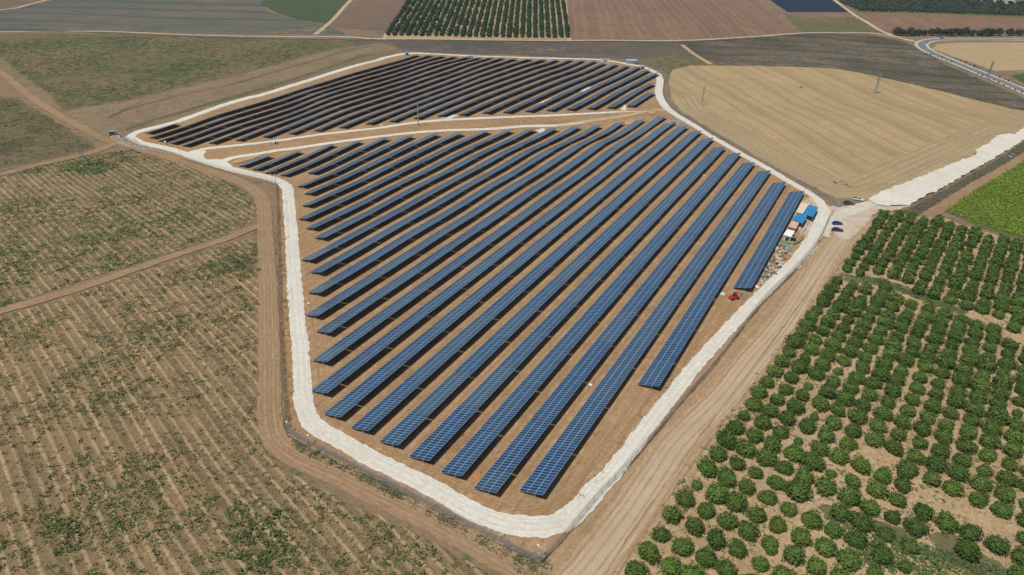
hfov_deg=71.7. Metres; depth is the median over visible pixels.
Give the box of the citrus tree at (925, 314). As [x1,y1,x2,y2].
[915,308,933,322]
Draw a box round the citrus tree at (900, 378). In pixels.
[891,373,906,385]
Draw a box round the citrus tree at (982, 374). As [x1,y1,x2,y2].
[973,368,990,380]
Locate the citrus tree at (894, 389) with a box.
[883,379,902,397]
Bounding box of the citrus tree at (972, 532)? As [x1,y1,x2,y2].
[959,523,984,541]
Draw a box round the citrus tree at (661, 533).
[650,523,671,542]
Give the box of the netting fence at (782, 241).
[780,239,802,245]
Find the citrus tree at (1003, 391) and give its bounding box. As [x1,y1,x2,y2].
[991,382,1011,400]
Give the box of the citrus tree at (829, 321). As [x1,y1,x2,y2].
[819,315,836,327]
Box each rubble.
[111,135,151,150]
[329,441,575,555]
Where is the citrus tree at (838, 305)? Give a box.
[831,298,846,311]
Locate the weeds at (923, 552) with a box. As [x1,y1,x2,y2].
[633,222,1023,574]
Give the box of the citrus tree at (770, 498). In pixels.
[757,489,777,504]
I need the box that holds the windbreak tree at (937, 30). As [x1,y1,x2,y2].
[934,27,942,35]
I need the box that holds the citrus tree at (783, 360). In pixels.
[773,354,791,366]
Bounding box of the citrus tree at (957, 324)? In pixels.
[951,320,967,331]
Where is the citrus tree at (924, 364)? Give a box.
[917,357,935,372]
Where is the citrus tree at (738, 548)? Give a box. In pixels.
[727,537,747,558]
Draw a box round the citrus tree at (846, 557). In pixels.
[836,547,862,572]
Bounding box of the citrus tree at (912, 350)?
[905,345,919,357]
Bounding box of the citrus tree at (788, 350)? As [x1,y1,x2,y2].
[782,345,796,357]
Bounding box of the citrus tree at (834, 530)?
[822,521,843,538]
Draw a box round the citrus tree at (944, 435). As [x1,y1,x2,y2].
[934,425,954,445]
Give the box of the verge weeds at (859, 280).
[838,274,967,314]
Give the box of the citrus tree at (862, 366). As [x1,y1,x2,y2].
[855,360,870,373]
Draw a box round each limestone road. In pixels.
[821,200,875,237]
[868,127,1023,205]
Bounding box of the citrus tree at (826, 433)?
[817,424,835,443]
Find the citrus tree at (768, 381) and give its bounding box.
[758,374,774,387]
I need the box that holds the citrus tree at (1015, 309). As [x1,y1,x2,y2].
[1009,305,1023,314]
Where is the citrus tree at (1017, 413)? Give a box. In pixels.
[1012,407,1023,416]
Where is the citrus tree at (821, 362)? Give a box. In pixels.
[814,354,831,370]
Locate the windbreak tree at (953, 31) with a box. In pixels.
[948,27,957,34]
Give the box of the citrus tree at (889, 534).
[874,526,895,541]
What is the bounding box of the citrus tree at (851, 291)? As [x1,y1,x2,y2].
[841,286,854,295]
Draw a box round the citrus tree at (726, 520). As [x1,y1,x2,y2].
[716,510,738,530]
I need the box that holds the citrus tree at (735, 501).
[723,489,748,512]
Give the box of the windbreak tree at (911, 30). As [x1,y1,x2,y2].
[907,26,915,35]
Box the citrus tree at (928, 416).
[919,409,935,424]
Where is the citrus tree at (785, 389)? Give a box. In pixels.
[778,383,794,395]
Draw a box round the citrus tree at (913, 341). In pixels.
[906,335,922,349]
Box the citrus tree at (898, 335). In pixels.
[890,330,904,341]
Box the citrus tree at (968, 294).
[958,288,977,301]
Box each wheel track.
[193,65,821,523]
[194,65,818,519]
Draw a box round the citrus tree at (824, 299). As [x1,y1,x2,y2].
[816,293,831,306]
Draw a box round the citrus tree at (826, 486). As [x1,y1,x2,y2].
[814,475,836,496]
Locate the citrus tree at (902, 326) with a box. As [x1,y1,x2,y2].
[894,316,908,332]
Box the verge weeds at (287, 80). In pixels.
[125,53,374,129]
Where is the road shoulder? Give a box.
[914,38,1023,94]
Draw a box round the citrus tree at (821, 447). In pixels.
[808,438,830,456]
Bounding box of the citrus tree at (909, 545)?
[900,535,920,553]
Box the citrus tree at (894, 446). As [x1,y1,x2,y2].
[883,435,906,456]
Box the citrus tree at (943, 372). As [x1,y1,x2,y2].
[933,366,951,378]
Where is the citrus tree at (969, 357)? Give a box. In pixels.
[958,353,978,367]
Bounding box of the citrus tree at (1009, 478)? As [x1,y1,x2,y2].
[994,470,1020,487]
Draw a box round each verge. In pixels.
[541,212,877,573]
[637,55,714,74]
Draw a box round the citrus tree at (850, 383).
[841,377,859,392]
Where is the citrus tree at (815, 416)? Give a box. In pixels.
[810,411,819,420]
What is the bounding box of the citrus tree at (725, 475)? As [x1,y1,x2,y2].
[717,464,736,486]
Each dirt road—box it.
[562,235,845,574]
[858,205,886,221]
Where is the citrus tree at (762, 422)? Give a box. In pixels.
[753,411,772,429]
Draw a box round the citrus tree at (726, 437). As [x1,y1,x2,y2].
[715,427,736,449]
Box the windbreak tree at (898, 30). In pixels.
[892,27,901,34]
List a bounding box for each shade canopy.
[792,213,806,227]
[804,204,817,218]
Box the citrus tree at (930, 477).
[922,468,942,486]
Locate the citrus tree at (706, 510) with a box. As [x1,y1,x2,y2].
[697,502,716,519]
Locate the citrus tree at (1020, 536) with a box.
[1015,530,1023,543]
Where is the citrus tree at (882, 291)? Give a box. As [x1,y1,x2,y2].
[875,287,890,297]
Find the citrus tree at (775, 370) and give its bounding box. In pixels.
[765,364,784,377]
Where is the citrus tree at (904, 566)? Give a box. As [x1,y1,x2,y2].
[897,560,912,573]
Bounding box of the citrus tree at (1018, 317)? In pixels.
[1009,312,1023,324]
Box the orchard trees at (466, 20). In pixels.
[385,0,569,37]
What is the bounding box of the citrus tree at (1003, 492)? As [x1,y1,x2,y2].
[993,480,1016,502]
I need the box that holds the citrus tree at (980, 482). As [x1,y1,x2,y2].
[969,474,994,493]
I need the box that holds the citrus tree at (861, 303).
[850,296,867,310]
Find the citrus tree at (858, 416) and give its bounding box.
[847,404,868,424]
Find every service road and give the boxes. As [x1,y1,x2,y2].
[125,53,829,537]
[199,111,615,149]
[204,125,557,162]
[551,122,584,125]
[614,111,644,111]
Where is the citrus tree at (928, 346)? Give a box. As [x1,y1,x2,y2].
[923,342,940,351]
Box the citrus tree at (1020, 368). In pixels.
[1017,364,1023,371]
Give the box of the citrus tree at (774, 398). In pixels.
[769,392,785,405]
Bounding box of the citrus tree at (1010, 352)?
[1001,348,1017,359]
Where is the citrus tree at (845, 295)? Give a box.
[837,291,850,302]
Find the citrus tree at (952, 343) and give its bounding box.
[944,337,959,349]
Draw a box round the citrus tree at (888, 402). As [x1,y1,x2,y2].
[880,395,896,409]
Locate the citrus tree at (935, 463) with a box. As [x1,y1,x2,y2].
[925,455,950,472]
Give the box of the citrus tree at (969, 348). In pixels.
[961,343,980,354]
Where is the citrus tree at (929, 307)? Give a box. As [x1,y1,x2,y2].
[920,303,935,313]
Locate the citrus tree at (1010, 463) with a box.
[1001,455,1018,471]
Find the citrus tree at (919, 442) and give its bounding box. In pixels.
[912,434,928,449]
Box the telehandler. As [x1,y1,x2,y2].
[728,292,741,300]
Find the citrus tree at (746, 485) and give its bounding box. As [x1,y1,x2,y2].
[738,475,755,495]
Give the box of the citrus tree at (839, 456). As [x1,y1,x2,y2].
[829,446,850,465]
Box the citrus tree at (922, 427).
[912,420,933,436]
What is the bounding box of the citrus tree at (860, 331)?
[852,323,868,337]
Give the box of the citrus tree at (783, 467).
[773,460,793,474]
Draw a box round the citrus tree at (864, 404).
[855,398,871,412]
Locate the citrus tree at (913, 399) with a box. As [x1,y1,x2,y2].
[904,390,922,405]
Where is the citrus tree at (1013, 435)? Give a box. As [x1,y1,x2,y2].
[1002,428,1023,444]
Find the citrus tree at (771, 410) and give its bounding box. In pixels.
[763,402,780,416]
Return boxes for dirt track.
[0,0,44,9]
[0,31,913,40]
[0,70,121,142]
[0,142,119,175]
[0,222,266,313]
[109,139,555,574]
[314,0,351,33]
[563,109,664,125]
[565,0,570,39]
[681,45,712,63]
[833,0,915,41]
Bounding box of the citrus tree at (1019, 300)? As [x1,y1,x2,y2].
[1010,296,1023,307]
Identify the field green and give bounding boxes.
[261,0,347,23]
[1010,73,1023,82]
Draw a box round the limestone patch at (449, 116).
[443,115,457,118]
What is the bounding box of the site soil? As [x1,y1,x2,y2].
[130,54,809,561]
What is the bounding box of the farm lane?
[919,153,1023,216]
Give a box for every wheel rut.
[0,222,264,309]
[0,224,265,312]
[108,45,372,116]
[109,45,375,117]
[232,181,510,574]
[234,180,521,574]
[237,180,532,574]
[238,123,811,511]
[238,179,542,574]
[242,179,552,574]
[278,145,808,504]
[307,209,712,500]
[326,406,594,507]
[559,232,832,574]
[568,234,835,574]
[578,237,838,574]
[592,241,842,574]
[602,239,848,574]
[604,259,829,574]
[610,233,856,574]
[616,257,844,574]
[638,225,871,561]
[645,272,846,566]
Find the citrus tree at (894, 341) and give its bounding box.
[882,334,903,350]
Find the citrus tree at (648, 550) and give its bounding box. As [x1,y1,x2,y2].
[636,540,661,564]
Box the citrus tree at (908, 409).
[899,403,917,416]
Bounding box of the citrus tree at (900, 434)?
[890,428,907,440]
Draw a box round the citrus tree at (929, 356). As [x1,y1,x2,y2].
[917,348,936,362]
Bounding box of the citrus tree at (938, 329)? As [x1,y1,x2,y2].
[930,323,948,335]
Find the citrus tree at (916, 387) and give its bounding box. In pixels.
[908,380,926,395]
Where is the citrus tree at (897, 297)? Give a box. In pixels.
[887,290,904,303]
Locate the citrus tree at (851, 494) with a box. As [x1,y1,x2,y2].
[836,484,862,507]
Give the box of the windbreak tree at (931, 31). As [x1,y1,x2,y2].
[928,28,934,35]
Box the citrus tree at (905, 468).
[896,457,920,479]
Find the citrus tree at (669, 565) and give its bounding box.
[660,555,681,574]
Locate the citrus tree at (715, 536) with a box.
[706,524,727,549]
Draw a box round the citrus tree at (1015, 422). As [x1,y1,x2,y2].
[1007,415,1023,430]
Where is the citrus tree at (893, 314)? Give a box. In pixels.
[881,308,896,318]
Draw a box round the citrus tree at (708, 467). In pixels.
[696,455,717,477]
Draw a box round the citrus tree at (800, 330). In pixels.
[795,326,809,337]
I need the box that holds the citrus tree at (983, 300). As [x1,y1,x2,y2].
[977,296,991,304]
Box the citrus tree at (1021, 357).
[1018,352,1023,362]
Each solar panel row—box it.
[145,123,177,133]
[148,54,418,137]
[158,54,431,140]
[170,55,442,144]
[181,55,457,145]
[209,56,468,143]
[236,57,480,141]
[238,155,270,167]
[252,150,302,168]
[262,57,491,136]
[265,143,335,173]
[281,140,361,175]
[289,57,502,133]
[298,130,489,220]
[298,135,413,187]
[301,127,558,263]
[301,132,462,207]
[303,133,439,194]
[306,122,623,319]
[306,129,512,230]
[308,125,600,296]
[308,137,388,174]
[311,122,674,396]
[311,126,579,274]
[312,116,665,364]
[314,128,535,239]
[315,57,517,131]
[316,119,644,336]
[324,126,687,420]
[340,58,530,127]
[351,130,701,434]
[365,58,545,123]
[379,137,713,448]
[390,59,557,122]
[409,147,724,463]
[414,58,573,118]
[437,59,584,116]
[441,153,740,479]
[458,60,596,116]
[474,162,754,495]
[482,62,605,113]
[504,63,617,113]
[519,170,770,497]
[525,65,628,110]
[547,66,640,110]
[568,69,649,109]
[586,72,658,109]
[606,83,654,108]
[627,92,654,107]
[638,182,785,389]
[733,191,803,290]
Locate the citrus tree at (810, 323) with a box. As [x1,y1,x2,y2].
[796,317,817,331]
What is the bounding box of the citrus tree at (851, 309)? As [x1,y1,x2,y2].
[843,302,862,315]
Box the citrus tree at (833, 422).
[825,414,842,430]
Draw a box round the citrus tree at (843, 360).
[836,355,852,366]
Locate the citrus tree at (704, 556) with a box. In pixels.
[694,544,719,569]
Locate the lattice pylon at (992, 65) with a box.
[985,61,994,80]
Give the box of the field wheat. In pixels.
[933,42,1023,70]
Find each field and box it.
[0,0,345,35]
[0,33,371,109]
[0,96,94,167]
[0,149,255,305]
[0,239,488,574]
[330,0,405,30]
[347,40,696,59]
[678,33,1023,110]
[848,1,1023,17]
[857,13,1023,31]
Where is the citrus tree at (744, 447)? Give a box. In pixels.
[735,437,756,457]
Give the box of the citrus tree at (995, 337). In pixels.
[984,332,1003,343]
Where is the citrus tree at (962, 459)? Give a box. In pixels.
[950,452,974,468]
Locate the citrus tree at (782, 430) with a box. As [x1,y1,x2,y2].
[772,425,790,439]
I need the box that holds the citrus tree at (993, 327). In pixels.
[984,322,1002,333]
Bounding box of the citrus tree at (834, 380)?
[825,372,841,386]
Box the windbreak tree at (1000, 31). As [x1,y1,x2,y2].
[996,27,1003,34]
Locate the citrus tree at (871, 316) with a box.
[861,312,876,321]
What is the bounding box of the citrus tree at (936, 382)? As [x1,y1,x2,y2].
[930,377,947,388]
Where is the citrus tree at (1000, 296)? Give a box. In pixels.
[992,292,1012,303]
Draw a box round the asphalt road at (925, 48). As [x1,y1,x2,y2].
[917,38,1023,92]
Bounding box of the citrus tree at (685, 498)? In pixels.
[675,488,695,507]
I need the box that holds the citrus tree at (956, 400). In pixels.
[946,391,968,407]
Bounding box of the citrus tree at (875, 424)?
[869,417,889,432]
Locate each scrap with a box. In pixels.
[759,244,792,284]
[792,201,817,235]
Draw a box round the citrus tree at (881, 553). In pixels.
[869,541,895,564]
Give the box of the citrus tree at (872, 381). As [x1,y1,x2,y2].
[863,375,883,388]
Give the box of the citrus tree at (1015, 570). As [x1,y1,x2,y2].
[1005,564,1023,574]
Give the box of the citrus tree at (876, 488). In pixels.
[865,478,891,498]
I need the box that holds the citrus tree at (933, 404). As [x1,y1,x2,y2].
[923,396,941,414]
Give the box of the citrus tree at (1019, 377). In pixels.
[1013,371,1023,383]
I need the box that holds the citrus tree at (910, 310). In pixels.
[903,307,914,315]
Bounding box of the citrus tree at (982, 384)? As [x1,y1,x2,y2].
[968,377,992,393]
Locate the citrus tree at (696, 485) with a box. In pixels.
[691,478,702,489]
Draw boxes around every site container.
[788,221,798,232]
[796,202,808,214]
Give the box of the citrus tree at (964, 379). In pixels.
[951,370,972,386]
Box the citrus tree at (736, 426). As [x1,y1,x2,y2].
[725,419,746,434]
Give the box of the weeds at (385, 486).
[278,192,552,574]
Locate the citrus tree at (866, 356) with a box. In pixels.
[858,351,872,362]
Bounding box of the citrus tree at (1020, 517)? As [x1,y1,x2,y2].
[1015,510,1023,526]
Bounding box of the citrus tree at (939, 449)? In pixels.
[930,442,952,458]
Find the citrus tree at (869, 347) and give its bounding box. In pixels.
[862,341,878,354]
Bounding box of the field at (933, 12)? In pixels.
[848,1,1023,17]
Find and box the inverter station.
[667,119,681,124]
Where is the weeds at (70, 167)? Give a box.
[0,148,250,306]
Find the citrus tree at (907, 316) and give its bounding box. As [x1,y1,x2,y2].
[896,310,913,324]
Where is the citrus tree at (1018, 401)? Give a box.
[1011,396,1023,406]
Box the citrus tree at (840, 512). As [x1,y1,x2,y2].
[829,500,850,520]
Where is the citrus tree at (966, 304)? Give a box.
[957,299,973,309]
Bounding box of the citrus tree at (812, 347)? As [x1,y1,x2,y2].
[803,341,820,354]
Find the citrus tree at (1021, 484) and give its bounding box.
[1018,477,1023,489]
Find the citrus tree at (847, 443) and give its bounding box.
[839,435,858,451]
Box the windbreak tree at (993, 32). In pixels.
[990,28,996,34]
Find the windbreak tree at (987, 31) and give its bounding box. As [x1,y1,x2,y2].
[981,28,992,35]
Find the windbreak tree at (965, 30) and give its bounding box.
[961,27,970,35]
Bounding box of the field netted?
[771,0,847,11]
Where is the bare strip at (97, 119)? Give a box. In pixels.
[0,43,402,141]
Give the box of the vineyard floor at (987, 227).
[944,163,1023,238]
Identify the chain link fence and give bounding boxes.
[115,49,395,133]
[115,130,274,181]
[274,180,286,423]
[286,426,540,561]
[398,48,667,73]
[541,217,828,558]
[663,74,835,201]
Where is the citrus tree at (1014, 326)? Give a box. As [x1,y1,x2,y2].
[1005,321,1023,332]
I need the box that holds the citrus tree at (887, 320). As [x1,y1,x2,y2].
[875,311,895,329]
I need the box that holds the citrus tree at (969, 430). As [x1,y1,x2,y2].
[958,421,978,440]
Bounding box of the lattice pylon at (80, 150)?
[72,137,87,166]
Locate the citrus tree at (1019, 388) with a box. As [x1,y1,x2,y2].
[1014,382,1023,396]
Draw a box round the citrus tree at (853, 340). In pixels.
[844,334,864,347]
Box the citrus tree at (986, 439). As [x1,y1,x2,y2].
[978,432,1001,449]
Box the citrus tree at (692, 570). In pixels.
[679,563,706,574]
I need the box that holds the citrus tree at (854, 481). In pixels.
[844,472,862,488]
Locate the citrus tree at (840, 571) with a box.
[829,563,852,574]
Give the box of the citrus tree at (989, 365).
[975,353,997,373]
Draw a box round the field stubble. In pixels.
[668,65,1023,199]
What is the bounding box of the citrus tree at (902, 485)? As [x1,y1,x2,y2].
[894,473,912,494]
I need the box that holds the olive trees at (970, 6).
[839,0,1023,14]
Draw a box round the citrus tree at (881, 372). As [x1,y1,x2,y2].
[870,363,892,381]
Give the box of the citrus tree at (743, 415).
[737,410,750,421]
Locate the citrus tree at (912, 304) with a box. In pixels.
[904,298,918,309]
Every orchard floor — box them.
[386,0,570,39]
[613,211,1023,574]
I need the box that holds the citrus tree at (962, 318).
[954,314,970,323]
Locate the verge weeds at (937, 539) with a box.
[929,532,1008,574]
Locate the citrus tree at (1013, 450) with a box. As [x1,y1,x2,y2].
[1000,440,1023,459]
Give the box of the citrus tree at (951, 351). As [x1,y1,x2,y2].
[939,346,958,358]
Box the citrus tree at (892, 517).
[883,509,902,525]
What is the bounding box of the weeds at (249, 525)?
[0,242,461,574]
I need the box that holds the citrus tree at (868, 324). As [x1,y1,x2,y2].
[854,316,872,329]
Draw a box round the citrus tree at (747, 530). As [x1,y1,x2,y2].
[737,519,760,542]
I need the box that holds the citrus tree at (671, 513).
[661,505,683,523]
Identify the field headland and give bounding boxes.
[672,96,1023,197]
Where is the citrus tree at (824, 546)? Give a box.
[814,536,838,557]
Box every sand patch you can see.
[232,155,259,162]
[624,119,634,124]
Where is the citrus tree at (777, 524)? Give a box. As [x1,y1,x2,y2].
[769,515,787,533]
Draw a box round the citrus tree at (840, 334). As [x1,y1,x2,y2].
[830,327,846,341]
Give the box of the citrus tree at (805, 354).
[799,352,810,362]
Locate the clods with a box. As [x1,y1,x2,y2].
[0,242,467,574]
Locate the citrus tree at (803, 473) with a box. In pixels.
[795,465,815,485]
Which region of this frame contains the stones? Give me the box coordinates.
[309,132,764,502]
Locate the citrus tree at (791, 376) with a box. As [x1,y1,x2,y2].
[783,368,799,383]
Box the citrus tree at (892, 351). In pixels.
[882,344,900,359]
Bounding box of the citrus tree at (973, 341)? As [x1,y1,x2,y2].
[964,336,981,346]
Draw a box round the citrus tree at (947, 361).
[936,353,957,368]
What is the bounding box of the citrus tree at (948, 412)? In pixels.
[941,406,960,420]
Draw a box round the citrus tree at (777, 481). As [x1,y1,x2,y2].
[766,474,786,490]
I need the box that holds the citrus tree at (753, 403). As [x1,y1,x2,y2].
[744,394,764,412]
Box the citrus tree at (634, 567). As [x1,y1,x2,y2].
[624,560,649,574]
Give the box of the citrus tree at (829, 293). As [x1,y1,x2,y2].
[821,286,834,298]
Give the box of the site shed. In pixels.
[783,229,794,240]
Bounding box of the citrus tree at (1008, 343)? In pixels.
[1001,336,1019,349]
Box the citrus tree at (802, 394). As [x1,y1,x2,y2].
[795,388,810,400]
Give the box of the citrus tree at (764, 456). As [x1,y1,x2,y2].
[755,447,779,465]
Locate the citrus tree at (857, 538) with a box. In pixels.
[842,529,868,548]
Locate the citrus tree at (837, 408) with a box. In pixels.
[829,399,846,416]
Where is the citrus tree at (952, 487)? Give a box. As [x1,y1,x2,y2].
[942,479,964,496]
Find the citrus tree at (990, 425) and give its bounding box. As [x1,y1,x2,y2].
[981,416,1004,436]
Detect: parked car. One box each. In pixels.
[831,227,843,231]
[832,221,842,224]
[843,200,853,204]
[852,197,863,201]
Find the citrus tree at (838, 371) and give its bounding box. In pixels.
[833,367,843,375]
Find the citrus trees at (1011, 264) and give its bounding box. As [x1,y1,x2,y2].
[823,209,1023,298]
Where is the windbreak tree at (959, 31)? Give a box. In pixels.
[956,28,962,35]
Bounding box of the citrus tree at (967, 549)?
[952,535,983,562]
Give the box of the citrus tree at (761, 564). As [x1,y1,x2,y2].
[750,555,770,571]
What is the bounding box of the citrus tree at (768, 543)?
[759,533,778,555]
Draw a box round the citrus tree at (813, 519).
[800,508,824,529]
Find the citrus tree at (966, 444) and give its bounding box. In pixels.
[955,435,978,454]
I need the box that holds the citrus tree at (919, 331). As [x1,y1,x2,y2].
[908,324,926,338]
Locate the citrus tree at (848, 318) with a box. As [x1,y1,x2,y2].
[841,314,855,323]
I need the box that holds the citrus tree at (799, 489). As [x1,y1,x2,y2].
[785,478,814,501]
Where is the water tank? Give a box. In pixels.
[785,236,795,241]
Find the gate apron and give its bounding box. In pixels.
[795,197,909,268]
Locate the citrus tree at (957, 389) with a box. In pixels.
[947,383,968,396]
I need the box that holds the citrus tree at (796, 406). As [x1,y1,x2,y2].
[786,395,805,414]
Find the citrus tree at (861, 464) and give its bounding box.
[850,452,872,474]
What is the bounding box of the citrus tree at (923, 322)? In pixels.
[913,317,929,329]
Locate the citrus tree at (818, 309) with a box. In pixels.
[810,305,823,314]
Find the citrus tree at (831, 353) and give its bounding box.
[820,347,837,361]
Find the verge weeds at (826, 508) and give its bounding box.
[817,504,915,546]
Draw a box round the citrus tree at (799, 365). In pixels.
[788,357,809,373]
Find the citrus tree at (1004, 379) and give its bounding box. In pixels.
[991,372,1014,387]
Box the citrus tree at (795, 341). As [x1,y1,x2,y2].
[785,332,806,348]
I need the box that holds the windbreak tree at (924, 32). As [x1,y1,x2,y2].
[921,29,927,35]
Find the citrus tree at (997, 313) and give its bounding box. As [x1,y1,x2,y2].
[991,308,1005,319]
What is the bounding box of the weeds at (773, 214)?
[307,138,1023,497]
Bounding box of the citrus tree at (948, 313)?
[937,307,955,318]
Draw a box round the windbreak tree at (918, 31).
[915,29,921,34]
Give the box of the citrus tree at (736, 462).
[728,454,746,470]
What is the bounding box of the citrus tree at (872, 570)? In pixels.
[866,564,884,574]
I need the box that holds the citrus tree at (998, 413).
[984,404,1010,426]
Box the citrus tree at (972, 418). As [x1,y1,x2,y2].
[963,412,981,426]
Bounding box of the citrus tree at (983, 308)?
[973,303,991,314]
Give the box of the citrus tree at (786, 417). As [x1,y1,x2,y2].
[777,409,797,425]
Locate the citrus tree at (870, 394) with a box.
[861,386,881,400]
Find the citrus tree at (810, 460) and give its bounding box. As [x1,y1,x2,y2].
[798,451,826,471]
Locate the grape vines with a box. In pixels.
[945,161,1023,236]
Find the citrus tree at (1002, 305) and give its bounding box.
[992,299,1010,312]
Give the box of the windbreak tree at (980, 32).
[976,30,983,35]
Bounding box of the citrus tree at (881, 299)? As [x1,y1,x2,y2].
[869,292,887,306]
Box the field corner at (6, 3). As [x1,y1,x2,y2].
[0,0,41,7]
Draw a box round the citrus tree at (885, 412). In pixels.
[872,406,893,421]
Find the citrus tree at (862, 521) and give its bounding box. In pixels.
[847,509,875,532]
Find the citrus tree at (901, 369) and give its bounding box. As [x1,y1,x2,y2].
[893,363,909,375]
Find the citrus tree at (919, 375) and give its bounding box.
[911,370,928,382]
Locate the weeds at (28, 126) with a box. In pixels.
[0,36,325,163]
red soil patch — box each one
[145,134,160,141]
[465,470,480,480]
[659,165,668,175]
[661,118,670,123]
[668,157,679,165]
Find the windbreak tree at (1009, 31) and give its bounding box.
[1005,28,1014,35]
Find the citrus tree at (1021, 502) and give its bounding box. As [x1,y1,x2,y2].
[1019,498,1023,509]
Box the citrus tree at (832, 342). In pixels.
[822,334,842,352]
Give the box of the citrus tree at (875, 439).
[864,432,885,448]
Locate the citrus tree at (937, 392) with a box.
[927,386,945,400]
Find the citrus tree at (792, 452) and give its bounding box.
[783,441,804,463]
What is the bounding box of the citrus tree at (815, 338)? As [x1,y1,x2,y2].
[807,332,822,344]
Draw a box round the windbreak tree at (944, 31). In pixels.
[942,28,948,34]
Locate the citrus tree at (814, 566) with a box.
[805,554,827,574]
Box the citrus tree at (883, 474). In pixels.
[873,466,892,483]
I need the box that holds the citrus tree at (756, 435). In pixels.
[745,427,764,443]
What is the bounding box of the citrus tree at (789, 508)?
[778,501,798,517]
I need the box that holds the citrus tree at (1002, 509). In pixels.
[989,500,1013,519]
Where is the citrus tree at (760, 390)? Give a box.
[749,384,768,396]
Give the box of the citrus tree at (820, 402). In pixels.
[810,395,830,412]
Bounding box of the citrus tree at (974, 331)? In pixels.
[967,326,984,339]
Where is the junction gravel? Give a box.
[189,149,231,165]
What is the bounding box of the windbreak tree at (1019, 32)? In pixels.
[1015,28,1022,35]
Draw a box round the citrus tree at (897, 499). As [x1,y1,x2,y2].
[888,490,907,507]
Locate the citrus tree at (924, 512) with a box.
[912,501,935,522]
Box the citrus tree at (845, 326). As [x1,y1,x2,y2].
[836,321,851,333]
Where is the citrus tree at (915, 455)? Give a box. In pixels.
[906,447,925,463]
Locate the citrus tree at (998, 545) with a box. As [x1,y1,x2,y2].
[982,533,1011,555]
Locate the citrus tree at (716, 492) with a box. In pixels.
[704,482,729,504]
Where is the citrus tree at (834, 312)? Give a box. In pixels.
[825,308,840,318]
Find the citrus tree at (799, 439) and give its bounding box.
[793,435,803,445]
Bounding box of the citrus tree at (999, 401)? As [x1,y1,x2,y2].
[989,393,1008,409]
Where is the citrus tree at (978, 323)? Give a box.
[969,318,985,328]
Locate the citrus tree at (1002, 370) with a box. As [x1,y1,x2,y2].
[997,366,1012,374]
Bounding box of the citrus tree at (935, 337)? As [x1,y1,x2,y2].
[924,333,945,344]
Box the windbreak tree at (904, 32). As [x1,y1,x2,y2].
[899,28,908,35]
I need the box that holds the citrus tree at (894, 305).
[885,300,901,311]
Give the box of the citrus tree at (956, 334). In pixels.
[947,327,966,340]
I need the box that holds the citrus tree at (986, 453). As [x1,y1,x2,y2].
[978,444,997,462]
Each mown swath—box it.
[677,96,1022,193]
[681,96,1023,191]
[688,96,1023,188]
[695,96,1023,185]
[701,96,1018,183]
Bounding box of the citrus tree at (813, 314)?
[804,309,818,321]
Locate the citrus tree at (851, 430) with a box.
[843,422,862,437]
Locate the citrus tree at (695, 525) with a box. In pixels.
[684,515,704,537]
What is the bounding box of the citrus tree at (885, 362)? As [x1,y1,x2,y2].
[875,352,893,369]
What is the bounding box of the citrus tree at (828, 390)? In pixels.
[818,382,837,399]
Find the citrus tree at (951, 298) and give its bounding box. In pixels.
[942,292,958,304]
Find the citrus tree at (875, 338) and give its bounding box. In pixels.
[867,331,884,344]
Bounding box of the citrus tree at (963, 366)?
[953,361,973,374]
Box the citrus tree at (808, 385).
[803,381,813,390]
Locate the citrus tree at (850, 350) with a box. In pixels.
[842,344,859,357]
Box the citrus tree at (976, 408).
[962,396,985,415]
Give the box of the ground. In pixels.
[0,0,1023,574]
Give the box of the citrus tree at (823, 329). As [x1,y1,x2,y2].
[816,324,830,335]
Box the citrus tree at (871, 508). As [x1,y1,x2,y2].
[858,498,881,516]
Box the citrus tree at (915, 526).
[902,515,930,537]
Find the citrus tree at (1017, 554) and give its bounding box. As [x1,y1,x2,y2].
[1009,544,1023,566]
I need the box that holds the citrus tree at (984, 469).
[976,462,994,476]
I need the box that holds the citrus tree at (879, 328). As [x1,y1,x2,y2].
[873,325,887,334]
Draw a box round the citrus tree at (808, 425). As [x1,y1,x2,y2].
[797,417,817,433]
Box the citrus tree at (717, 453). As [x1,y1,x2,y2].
[708,441,727,461]
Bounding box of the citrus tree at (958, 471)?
[946,461,973,482]
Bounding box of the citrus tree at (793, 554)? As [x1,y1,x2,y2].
[782,544,806,564]
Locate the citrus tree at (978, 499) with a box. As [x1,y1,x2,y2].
[968,491,989,507]
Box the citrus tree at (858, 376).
[848,370,865,383]
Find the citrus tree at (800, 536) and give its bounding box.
[790,525,814,546]
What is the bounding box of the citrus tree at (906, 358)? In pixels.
[895,349,916,366]
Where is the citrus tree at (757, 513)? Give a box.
[745,505,767,522]
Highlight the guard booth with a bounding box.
[108,130,115,135]
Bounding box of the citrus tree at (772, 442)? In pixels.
[763,434,781,452]
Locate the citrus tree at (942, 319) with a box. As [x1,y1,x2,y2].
[932,311,949,327]
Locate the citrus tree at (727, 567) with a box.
[714,556,737,574]
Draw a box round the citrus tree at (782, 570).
[770,564,797,574]
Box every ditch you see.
[49,31,373,39]
[386,39,739,41]
[666,64,1022,110]
[905,143,1023,215]
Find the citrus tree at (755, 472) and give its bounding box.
[747,465,763,478]
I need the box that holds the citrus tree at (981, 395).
[968,388,989,403]
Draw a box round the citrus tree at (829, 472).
[824,469,837,476]
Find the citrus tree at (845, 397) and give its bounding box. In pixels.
[835,387,856,405]
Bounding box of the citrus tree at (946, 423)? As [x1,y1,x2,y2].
[937,418,955,432]
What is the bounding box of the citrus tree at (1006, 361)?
[997,354,1018,370]
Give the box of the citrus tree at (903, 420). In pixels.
[894,413,911,429]
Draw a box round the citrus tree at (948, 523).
[934,509,960,533]

